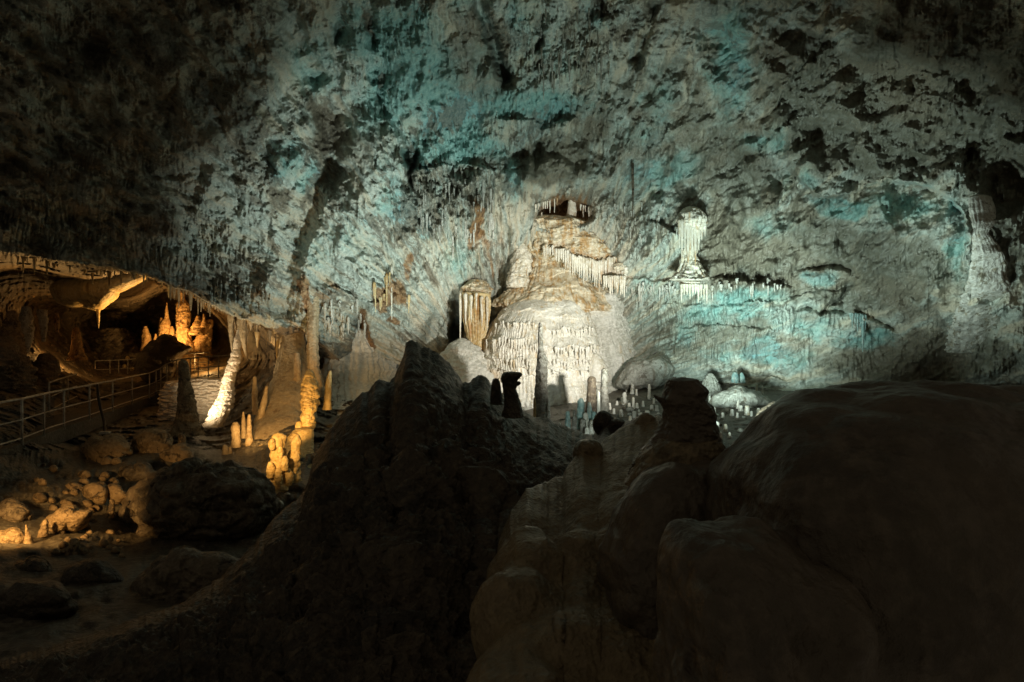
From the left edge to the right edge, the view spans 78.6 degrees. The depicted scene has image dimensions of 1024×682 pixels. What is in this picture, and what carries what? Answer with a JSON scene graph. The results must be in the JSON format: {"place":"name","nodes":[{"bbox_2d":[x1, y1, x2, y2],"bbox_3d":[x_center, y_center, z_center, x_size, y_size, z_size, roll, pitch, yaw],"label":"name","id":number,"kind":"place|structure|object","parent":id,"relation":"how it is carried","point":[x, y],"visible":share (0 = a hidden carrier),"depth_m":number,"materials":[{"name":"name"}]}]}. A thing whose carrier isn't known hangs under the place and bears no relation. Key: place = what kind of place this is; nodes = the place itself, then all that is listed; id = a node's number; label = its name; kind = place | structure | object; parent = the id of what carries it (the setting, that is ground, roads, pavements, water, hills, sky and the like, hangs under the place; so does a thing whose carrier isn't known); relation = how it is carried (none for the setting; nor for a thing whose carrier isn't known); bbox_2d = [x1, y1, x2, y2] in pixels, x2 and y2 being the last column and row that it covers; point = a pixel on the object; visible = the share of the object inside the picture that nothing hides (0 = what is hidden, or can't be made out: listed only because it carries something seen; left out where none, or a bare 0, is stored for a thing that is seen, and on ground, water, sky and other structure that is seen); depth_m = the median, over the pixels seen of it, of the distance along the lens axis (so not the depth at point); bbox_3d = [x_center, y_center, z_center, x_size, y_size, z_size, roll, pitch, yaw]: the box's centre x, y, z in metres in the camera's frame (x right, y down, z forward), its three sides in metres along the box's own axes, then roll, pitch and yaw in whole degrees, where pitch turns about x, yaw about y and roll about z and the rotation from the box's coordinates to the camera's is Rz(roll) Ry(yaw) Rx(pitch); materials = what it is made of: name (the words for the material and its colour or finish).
{"place":"outdoors","nodes":[
{"label":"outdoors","id":0,"kind":"place"},
{"bbox_2d":[0,251,337,386],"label":"grotto wall","id":1,"kind":"structure","parent":0,"point":[135,310],"depth_m":35.97,"materials":[{"name":"stone"}]},
{"bbox_2d":[18,306,34,352],"bbox_3d":[-20.947,-0.495,26.991,0.573,2.038,0.587,0,0,-25],"label":"drapery","id":2,"kind":"object","parent":1,"relation":"hanging from","point":[26,318],"visible":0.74,"depth_m":26.86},
{"bbox_2d":[36,309,48,341],"bbox_3d":[-21.382,-0.710,28.508,0.472,1.502,0.516,0,0,0],"label":"drapery","id":3,"kind":"object","parent":1,"relation":"hanging from","point":[42,317],"visible":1,"depth_m":28.39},
{"bbox_2d":[54,313,59,331],"bbox_3d":[-21.818,-0.897,30.002,0.213,0.882,0.226,0,0,0],"label":"drapery","id":4,"kind":"object","parent":1,"relation":"hanging from","point":[56,322],"visible":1,"depth_m":29.93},
{"bbox_2d":[66,327,87,360],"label":"stalagmite","id":5,"kind":"object","parent":1,"relation":"on","point":[76,353],"visible":1,"depth_m":32.81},
{"bbox_2d":[49,274,145,310],"bbox_3d":[-17.829,-2.402,27.073,5.693,2.284,3.093,0,0,22],"label":"ceiling bulge","id":6,"kind":"object","parent":1,"relation":"attached to","point":[101,294],"visible":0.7,"depth_m":25.58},
{"bbox_2d":[93,327,139,367],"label":"boulder","id":7,"kind":"object","parent":1,"relation":"on","point":[113,343],"visible":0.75,"depth_m":41.15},
{"bbox_2d":[140,326,151,350],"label":"stalagmite","id":8,"kind":"object","parent":1,"relation":"on","point":[146,338],"visible":0.81,"depth_m":40.10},
{"bbox_2d":[95,352,208,375],"bbox_3d":[-21.055,1.508,37.441,8.524,1.784,1.501,0,0,17],"label":"railing","id":9,"kind":"object","parent":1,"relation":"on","point":[118,368],"visible":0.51,"depth_m":38.39,"materials":[{"name":"metal"}]},
{"bbox_2d":[158,303,170,335],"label":"stalagmite","id":10,"kind":"object","parent":1,"relation":"on","point":[164,325],"visible":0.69,"depth_m":40.12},
{"bbox_2d":[175,292,195,352],"bbox_3d":[-21.104,-1.283,40.258,1.452,4.196,1.505,0,0,25],"label":"stalagmite","id":11,"kind":"object","parent":1,"relation":"on","point":[183,317],"visible":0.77,"depth_m":39.99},
{"bbox_2d":[173,354,213,376],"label":"rubble bank","id":12,"kind":"structure","parent":1,"relation":"on","point":[205,360],"depth_m":38.12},
{"bbox_2d":[191,319,212,359],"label":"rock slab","id":13,"kind":"object","parent":1,"relation":"on","point":[202,343],"visible":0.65,"depth_m":40.57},
{"bbox_2d":[188,316,203,334],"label":"stalagmite","id":14,"kind":"object","parent":13,"relation":"on","point":[196,328],"visible":0.98,"depth_m":40.04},
{"bbox_2d":[227,315,233,351],"bbox_3d":[-11.234,-0.267,25.001,0.273,1.577,0.273,0,0,0],"label":"stalactite","id":15,"kind":"object","parent":1,"relation":"hanging from","point":[231,330],"visible":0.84,"depth_m":24.92},
{"bbox_2d":[236,317,247,359],"bbox_3d":[-10.789,-0.124,24.997,0.415,1.741,0.379,0,0,-40],"label":"stalactite","id":16,"kind":"object","parent":1,"relation":"hanging from","point":[244,339],"visible":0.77,"depth_m":24.91},
{"bbox_2d":[243,333,317,446],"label":"flowstone slope","id":17,"kind":"structure","parent":0,"point":[282,410],"depth_m":23.46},
{"bbox_2d":[240,411,245,438],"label":"stalagmite","id":18,"kind":"object","parent":17,"relation":"on","point":[243,429],"visible":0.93,"depth_m":21.34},
{"bbox_2d":[251,376,258,414],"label":"stalagmite","id":19,"kind":"object","parent":17,"relation":"on","point":[254,393],"visible":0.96,"depth_m":22.92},
{"bbox_2d":[293,352,300,381],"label":"stalagmite","id":20,"kind":"object","parent":17,"relation":"on","point":[297,370],"visible":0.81,"depth_m":24.09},
{"bbox_2d":[306,296,324,396],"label":"column","id":21,"kind":"structure","parent":17,"relation":"on","point":[312,345],"depth_m":24.42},
{"bbox_2d":[321,327,396,414],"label":"flowstone slope","id":22,"kind":"structure","parent":0,"point":[359,368],"depth_m":26.77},
{"bbox_2d":[0,0,1023,390],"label":"cave wall","id":23,"kind":"structure","parent":0,"point":[830,166],"depth_m":20.15,"materials":[{"name":"stone"}]},
{"bbox_2d":[188,291,192,309],"bbox_3d":[-12.373,-1.577,24.103,0.218,0.821,0.210,0,0,0],"label":"stalactite","id":24,"kind":"object","parent":23,"relation":"hanging from","point":[190,294],"visible":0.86,"depth_m":24.05},
{"bbox_2d":[385,273,387,305],"bbox_3d":[-4.916,-2.029,24.559,0.138,1.294,0.130,0,0,0],"label":"stalactite","id":25,"kind":"object","parent":23,"relation":"hanging from","point":[386,280],"visible":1,"depth_m":24.52},
{"bbox_2d":[482,178,484,207],"bbox_3d":[-1.061,-5.508,23.291,0.124,1.128,0.124,0,0,0],"label":"stalactite","id":26,"kind":"object","parent":23,"relation":"hanging from","point":[483,188],"visible":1,"depth_m":23.26},
{"bbox_2d":[491,257,612,311],"bbox_3d":[1.871,-2.499,27.276,5.553,2.656,4.275,0,0,0],"label":"flowstone shelf","id":27,"kind":"object","parent":23,"relation":"attached to","point":[552,282],"visible":0.58,"depth_m":25.92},
{"bbox_2d":[506,244,532,288],"bbox_3d":[0.309,-3.519,26.219,1.140,2.631,1.008,0,0,0],"label":"stalagmite","id":28,"kind":"object","parent":27,"relation":"on","point":[521,260],"visible":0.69,"depth_m":25.86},
{"bbox_2d":[527,215,627,296],"bbox_3d":[2.607,-3.524,26.325,4.533,3.559,3.351,0,0,0],"label":"flowstone canopy","id":29,"kind":"object","parent":27,"relation":"on","point":[586,252],"visible":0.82,"depth_m":25.35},
{"bbox_2d":[566,200,576,217],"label":"column","id":30,"kind":"structure","parent":29,"relation":"on","point":[571,210],"depth_m":26.14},
{"bbox_2d":[600,53,602,90],"bbox_3d":[2.848,-8.567,19.959,0.082,1.244,0.086,0,0,0],"label":"stalactite","id":31,"kind":"object","parent":23,"relation":"hanging from","point":[601,60],"visible":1,"depth_m":19.94},
{"bbox_2d":[631,162,633,217],"bbox_3d":[4.490,-5.609,23.277,0.114,2.058,0.115,0,0,0],"label":"stalactite","id":32,"kind":"object","parent":23,"relation":"hanging from","point":[632,172],"visible":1,"depth_m":23.24},
{"bbox_2d":[613,355,674,390],"bbox_3d":[5.352,1.323,25.030,2.526,1.537,2.239,0,0,0],"label":"flowstone shelf","id":33,"kind":"object","parent":23,"relation":"attached to","point":[653,372],"visible":0.96,"depth_m":24.11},
{"bbox_2d":[669,206,709,281],"bbox_3d":[6.762,-3.671,23.761,1.516,2.818,1.587,0,0,0],"label":"drapery","id":34,"kind":"object","parent":23,"relation":"hanging from","point":[691,222],"visible":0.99,"depth_m":23.26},
{"bbox_2d":[678,281,707,302],"bbox_3d":[7.163,-2.002,24.600,1.256,1.093,0.624,0,0,0],"label":"drapery","id":35,"kind":"object","parent":34,"relation":"hanging from","point":[696,286],"visible":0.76,"depth_m":24.33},
{"bbox_2d":[849,313,866,351],"bbox_3d":[12.275,-0.309,22.208,0.639,1.401,0.132,0,0,0],"label":"stalactite curtain","id":36,"kind":"object","parent":23,"relation":"hanging from","point":[857,318],"visible":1,"depth_m":22.18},
{"bbox_2d":[944,194,1010,352],"bbox_3d":[14.590,-1.750,19.601,6.818,4.477,2.433,0,0,-38],"label":"drapery","id":37,"kind":"object","parent":23,"relation":"hanging from","point":[969,327],"visible":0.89,"depth_m":17.77,"materials":[{"name":"stone"}]},
{"bbox_2d":[0,359,1023,662],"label":"cave floor","id":38,"kind":"structure","parent":0,"point":[104,605],"depth_m":15.07,"materials":[{"name":"stone"}]},
{"bbox_2d":[0,527,24,543],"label":"boulder","id":39,"kind":"object","parent":38,"relation":"on","point":[14,535],"visible":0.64,"depth_m":11.78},
{"bbox_2d":[0,310,27,355],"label":"stalagmite","id":40,"kind":"object","parent":38,"relation":"on","point":[11,324],"visible":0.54,"depth_m":25.35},
{"bbox_2d":[0,498,32,521],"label":"boulder","id":41,"kind":"object","parent":38,"relation":"on","point":[13,510],"visible":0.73,"depth_m":12.86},
{"bbox_2d":[23,525,33,543],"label":"stalagmite","id":42,"kind":"object","parent":38,"relation":"on","point":[28,538],"visible":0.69,"depth_m":11.87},
{"bbox_2d":[14,555,52,571],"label":"boulder","id":43,"kind":"object","parent":38,"relation":"on","point":[33,563],"visible":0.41,"depth_m":10.56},
{"bbox_2d":[32,492,45,503],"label":"loose stone","id":44,"kind":"object","parent":38,"relation":"on","point":[38,497],"visible":1,"depth_m":14.08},
{"bbox_2d":[0,578,78,619],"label":"boulder","id":45,"kind":"object","parent":38,"relation":"on","point":[27,599],"visible":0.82,"depth_m":8.20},
{"bbox_2d":[37,519,48,537],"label":"stalagmite","id":46,"kind":"object","parent":38,"relation":"on","point":[43,531],"visible":1,"depth_m":12.35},
{"bbox_2d":[32,353,71,394],"bbox_3d":[-20.127,1.413,27.038,1.699,1.787,1.901,0,0,0],"label":"boulder","id":47,"kind":"object","parent":38,"relation":"on","point":[47,365],"visible":0.7,"depth_m":26.68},
{"bbox_2d":[48,373,76,409],"bbox_3d":[-18.249,2.083,25.476,0.116,1.234,6.820,0,0,-28],"label":"railing","id":48,"kind":"object","parent":38,"relation":"on","point":[68,399],"visible":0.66,"depth_m":25.93,"materials":[{"name":"metal"}]},
{"bbox_2d":[40,505,92,532],"bbox_3d":[-9.270,3.731,13.026,1.486,0.633,0.744,0,0,28],"label":"boulder","id":49,"kind":"object","parent":38,"relation":"on","point":[72,518],"visible":0.94,"depth_m":12.67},
{"bbox_2d":[65,538,80,555],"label":"stalagmite","id":50,"kind":"object","parent":38,"relation":"on","point":[74,547],"visible":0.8,"depth_m":11.73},
{"bbox_2d":[65,482,82,490],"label":"boulder","id":51,"kind":"object","parent":38,"relation":"on","point":[72,485],"visible":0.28,"depth_m":15.03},
{"bbox_2d":[78,477,89,485],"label":"loose stone","id":52,"kind":"object","parent":38,"relation":"on","point":[83,481],"visible":0.7,"depth_m":15.43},
{"bbox_2d":[78,470,91,478],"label":"loose stone","id":53,"kind":"object","parent":38,"relation":"on","point":[87,474],"visible":0.81,"depth_m":16.02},
{"bbox_2d":[60,558,123,584],"bbox_3d":[-6.877,3.933,10.223,0.803,0.867,1.298,0,0,-41],"label":"boulder","id":54,"kind":"object","parent":38,"relation":"on","point":[93,571],"visible":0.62,"depth_m":9.88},
{"bbox_2d":[82,482,108,504],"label":"boulder","id":55,"kind":"object","parent":38,"relation":"on","point":[96,493],"visible":1,"depth_m":14.42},
{"bbox_2d":[99,538,108,546],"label":"loose stone","id":56,"kind":"object","parent":38,"relation":"on","point":[103,542],"visible":0.91,"depth_m":12.39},
{"bbox_2d":[100,456,111,464],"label":"loose stone","id":57,"kind":"object","parent":38,"relation":"on","point":[105,460],"visible":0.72,"depth_m":17.48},
{"bbox_2d":[80,433,132,462],"bbox_3d":[-11.969,3.284,18.446,2.092,1.126,1.123,0,0,24],"label":"boulder","id":58,"kind":"object","parent":38,"relation":"on","point":[99,448],"visible":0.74,"depth_m":17.89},
{"bbox_2d":[0,376,219,454],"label":"walkway","id":59,"kind":"structure","parent":38,"relation":"on","point":[58,434],"depth_m":22.16,"materials":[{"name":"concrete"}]},
{"bbox_2d":[96,384,105,430],"bbox_3d":[-13.758,2.272,20.986,0.178,1.571,1.734,0,0,-39],"label":"cable pipe","id":60,"kind":"object","parent":59,"relation":"attached to","point":[100,407],"visible":0.8,"depth_m":21.19,"materials":[{"name":"black plastic"}]},
{"bbox_2d":[0,355,230,444],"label":"railing","id":61,"kind":"object","parent":59,"relation":"on","point":[18,421],"visible":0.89,"depth_m":19.17,"materials":[{"name":"metal"}]},
{"bbox_2d":[105,499,114,518],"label":"stalagmite","id":62,"kind":"object","parent":38,"relation":"on","point":[110,511],"visible":1,"depth_m":13.55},
{"bbox_2d":[108,477,119,484],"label":"loose stone","id":63,"kind":"object","parent":38,"relation":"on","point":[113,480],"visible":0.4,"depth_m":16.11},
{"bbox_2d":[106,483,126,504],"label":"boulder","id":64,"kind":"object","parent":38,"relation":"on","point":[117,493],"visible":0.79,"depth_m":14.61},
{"bbox_2d":[111,457,121,464],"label":"loose stone","id":65,"kind":"object","parent":38,"relation":"on","point":[116,460],"visible":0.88,"depth_m":17.22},
{"bbox_2d":[118,462,154,480],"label":"boulder","id":66,"kind":"object","parent":38,"relation":"on","point":[138,471],"visible":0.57,"depth_m":16.61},
{"bbox_2d":[130,427,173,452],"bbox_3d":[-10.956,3.271,19.035,1.747,1.323,0.999,0,0,30],"label":"boulder","id":67,"kind":"object","parent":38,"relation":"on","point":[152,440],"visible":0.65,"depth_m":18.57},
{"bbox_2d":[135,334,191,382],"bbox_3d":[-20.374,1.081,36.524,3.495,2.998,1.940,0,0,0],"label":"boulder","id":68,"kind":"object","parent":38,"relation":"on","point":[161,350],"visible":0.88,"depth_m":35.90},
{"bbox_2d":[159,443,192,462],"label":"boulder","id":69,"kind":"object","parent":38,"relation":"on","point":[177,452],"visible":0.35,"depth_m":17.87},
{"bbox_2d":[178,433,185,443],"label":"stalagmite","id":70,"kind":"object","parent":38,"relation":"on","point":[181,438],"visible":0.45,"depth_m":18.53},
{"bbox_2d":[130,545,239,603],"bbox_3d":[-4.952,3.902,9.648,2.010,1.612,1.593,0,0,0],"label":"boulder","id":71,"kind":"object","parent":38,"relation":"on","point":[180,574],"visible":0.56,"depth_m":9.08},
{"bbox_2d":[169,359,205,436],"bbox_3d":[-11.149,1.949,21.504,1.132,2.649,1.126,0,0,0],"label":"stalagmite","id":72,"kind":"object","parent":38,"relation":"on","point":[187,423],"visible":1,"depth_m":21.27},
{"bbox_2d":[156,378,221,422],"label":"stone wall","id":73,"kind":"structure","parent":38,"relation":"on","point":[206,391],"depth_m":25.91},
{"bbox_2d":[118,457,280,541],"bbox_3d":[-7.266,3.920,14.588,4.447,2.681,2.807,0,0,37],"label":"boulder","id":74,"kind":"object","parent":38,"relation":"on","point":[198,499],"visible":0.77,"depth_m":13.30,"materials":[{"name":"stone"}]},
{"bbox_2d":[202,329,240,427],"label":"leaning column","id":75,"kind":"structure","parent":38,"relation":"on","point":[222,407],"depth_m":23.80,"materials":[{"name":"stone"}]},
{"bbox_2d":[222,445,228,454],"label":"stalagmite","id":76,"kind":"object","parent":38,"relation":"on","point":[225,450],"visible":0.99,"depth_m":19.93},
{"bbox_2d":[230,422,240,447],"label":"stalagmite","id":77,"kind":"object","parent":38,"relation":"on","point":[235,436],"visible":0.99,"depth_m":20.70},
{"bbox_2d":[245,414,253,445],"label":"stalagmite","id":78,"kind":"object","parent":38,"relation":"on","point":[249,440],"visible":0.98,"depth_m":20.93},
{"bbox_2d":[252,385,267,427],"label":"stalagmite","id":79,"kind":"object","parent":38,"relation":"on","point":[261,409],"visible":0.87,"depth_m":22.51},
{"bbox_2d":[266,432,294,493],"bbox_3d":[-6.119,3.454,16.481,1.571,2.088,1.642,0,0,28],"label":"stalagmite","id":80,"kind":"object","parent":38,"relation":"on","point":[280,475],"visible":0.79,"depth_m":16.20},
{"bbox_2d":[285,428,313,467],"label":"flowstone slope","id":81,"kind":"structure","parent":38,"relation":"on","point":[307,439],"depth_m":19.69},
{"bbox_2d":[287,434,301,482],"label":"stalagmite","id":82,"kind":"object","parent":81,"relation":"on","point":[294,457],"visible":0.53,"depth_m":16.68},
{"bbox_2d":[300,369,319,428],"bbox_3d":[-6.645,2.058,20.602,0.676,2.278,0.658,0,0,0],"label":"stalagmite","id":83,"kind":"object","parent":38,"relation":"on","point":[309,400],"visible":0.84,"depth_m":20.40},
{"bbox_2d":[322,370,331,409],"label":"stalagmite","id":84,"kind":"object","parent":38,"relation":"on","point":[327,404],"visible":1,"depth_m":21.31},
{"bbox_2d":[0,340,729,681],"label":"rock mound","id":85,"kind":"object","parent":38,"relation":"on","point":[369,555],"visible":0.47,"depth_m":5.97,"materials":[{"name":"stone"}]},
{"bbox_2d":[490,378,502,404],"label":"stalagmite","id":86,"kind":"object","parent":85,"relation":"on","point":[496,398],"visible":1,"depth_m":9.73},
{"bbox_2d":[501,371,523,418],"bbox_3d":[0.004,0.819,9.598,0.359,0.703,0.351,0,0,0],"label":"stalagmite","id":87,"kind":"object","parent":85,"relation":"on","point":[512,408],"visible":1,"depth_m":9.49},
{"bbox_2d":[592,410,613,434],"bbox_3d":[1.577,1.436,10.792,0.393,0.473,0.378,0,0,0],"label":"rock lump","id":88,"kind":"object","parent":85,"relation":"on","point":[601,419],"visible":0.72,"depth_m":10.65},
{"bbox_2d":[607,418,624,431],"bbox_3d":[1.806,1.485,10.598,0.404,0.363,0.377,0,0,0],"label":"rock lump","id":89,"kind":"object","parent":85,"relation":"on","point":[614,424],"visible":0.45,"depth_m":10.45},
{"bbox_2d":[440,338,493,383],"bbox_3d":[-1.875,0.920,25.558,3.096,2.113,2.710,0,0,-19],"label":"flowstone mound","id":90,"kind":"object","parent":38,"relation":"on","point":[466,359],"visible":0.59,"depth_m":24.98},
{"bbox_2d":[459,279,492,350],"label":"fluted column","id":91,"kind":"structure","parent":90,"relation":"on","point":[474,303],"depth_m":25.50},
{"bbox_2d":[534,322,547,417],"bbox_3d":[0.931,0.980,19.596,0.502,3.163,0.508,0,0,0],"label":"stalagmite","id":92,"kind":"object","parent":38,"relation":"on","point":[541,390],"visible":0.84,"depth_m":19.45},
{"bbox_2d":[483,299,601,407],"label":"flowstone dome","id":93,"kind":"structure","parent":38,"relation":"on","point":[572,344],"depth_m":24.60,"materials":[{"name":"stone"}]},
{"bbox_2d":[565,411,570,428],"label":"stalagmite","id":94,"kind":"object","parent":38,"relation":"on","point":[567,420],"visible":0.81,"depth_m":18.54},
{"bbox_2d":[522,376,617,409],"bbox_3d":[1.790,2.002,25.494,6.099,1.954,3.470,0,0,0],"label":"flowstone mound","id":95,"kind":"object","parent":38,"relation":"on","point":[611,388],"visible":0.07,"depth_m":24.81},
{"bbox_2d":[589,353,609,381],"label":"stalagmite","id":96,"kind":"object","parent":95,"relation":"on","point":[598,364],"visible":0.66,"depth_m":24.71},
{"bbox_2d":[572,409,576,429],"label":"stalagmite","id":97,"kind":"object","parent":38,"relation":"on","point":[574,423],"visible":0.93,"depth_m":18.55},
{"bbox_2d":[576,398,584,429],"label":"stalagmite","id":98,"kind":"object","parent":38,"relation":"on","point":[580,408],"visible":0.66,"depth_m":18.81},
{"bbox_2d":[580,419,585,433],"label":"stalagmite","id":99,"kind":"object","parent":38,"relation":"on","point":[582,425],"visible":0.81,"depth_m":18.13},
{"bbox_2d":[587,402,591,423],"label":"stalagmite","id":100,"kind":"object","parent":38,"relation":"on","point":[589,409],"visible":0.52,"depth_m":18.93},
{"bbox_2d":[585,376,596,413],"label":"stalagmite","id":101,"kind":"object","parent":38,"relation":"on","point":[591,396],"visible":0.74,"depth_m":20.27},
{"bbox_2d":[597,390,599,412],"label":"stalagmite","id":102,"kind":"object","parent":38,"relation":"on","point":[598,400],"visible":0.56,"depth_m":19.16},
{"bbox_2d":[600,368,609,412],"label":"stalagmite","id":103,"kind":"object","parent":38,"relation":"on","point":[604,401],"visible":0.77,"depth_m":19.90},
{"bbox_2d":[590,293,637,383],"bbox_3d":[4.304,0.275,27.118,3.931,4.648,2.621,0,0,0],"label":"flowstone skirt","id":104,"kind":"object","parent":38,"relation":"on","point":[618,350],"visible":0.33,"depth_m":26.25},
{"bbox_2d":[702,373,721,395],"bbox_3d":[7.520,1.763,23.613,1.114,1.113,1.117,0,0,0],"label":"flowstone mound","id":105,"kind":"object","parent":38,"relation":"on","point":[710,383],"visible":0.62,"depth_m":23.35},
{"bbox_2d":[731,372,738,382],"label":"stalagmite","id":106,"kind":"object","parent":38,"relation":"on","point":[734,377],"visible":1,"depth_m":23.30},
{"bbox_2d":[709,385,771,407],"bbox_3d":[8.091,2.110,22.047,2.543,1.152,1.737,0,0,-34],"label":"flowstone mound","id":107,"kind":"object","parent":38,"relation":"on","point":[731,396],"visible":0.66,"depth_m":21.32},
{"bbox_2d":[755,400,776,416],"bbox_3d":[7.937,2.208,18.165,1.903,1.273,0.871,0,0,0],"label":"rock lump","id":108,"kind":"object","parent":38,"relation":"on","point":[765,407],"visible":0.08,"depth_m":17.96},
{"bbox_2d":[466,415,661,681],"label":"flowstone bank","id":109,"kind":"structure","parent":0,"point":[540,610],"depth_m":4.45,"materials":[{"name":"stone"}]},
{"bbox_2d":[573,439,602,457],"bbox_3d":[0.881,1.275,7.210,0.361,0.295,0.360,0,0,0],"label":"rock lump","id":110,"kind":"object","parent":109,"relation":"on","point":[592,447],"visible":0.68,"depth_m":7.08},
{"bbox_2d":[633,412,654,423],"bbox_3d":[1.634,1.069,7.599,0.358,0.408,0.321,0,0,0],"label":"rock lump","id":111,"kind":"object","parent":109,"relation":"on","point":[645,418],"visible":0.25,"depth_m":7.49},
{"bbox_2d":[597,460,710,639],"bbox_3d":[1.259,2.256,4.636,1.279,2.841,1.777,0,0,33],"label":"stalagmite pedestal","id":112,"kind":"object","parent":109,"relation":"on","point":[652,503],"visible":0.34,"depth_m":4.05,"materials":[{"name":"stone"}]},
{"bbox_2d":[624,377,725,485],"bbox_3d":[1.282,0.723,4.877,0.771,0.880,0.766,0,0,-34],"label":"stalagmite","id":113,"kind":"object","parent":112,"relation":"on","point":[687,431],"visible":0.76,"depth_m":4.72,"materials":[{"name":"stone"}]},
{"bbox_2d":[652,515,879,681],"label":"flowstone block","id":114,"kind":"structure","parent":109,"relation":"on","point":[745,599],"depth_m":2.45,"materials":[{"name":"stone"}]},
{"bbox_2d":[705,380,1023,681],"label":"boulder","id":115,"kind":"object","parent":109,"relation":"on","point":[899,506],"visible":0.81,"depth_m":2.88,"materials":[{"name":"stone"}]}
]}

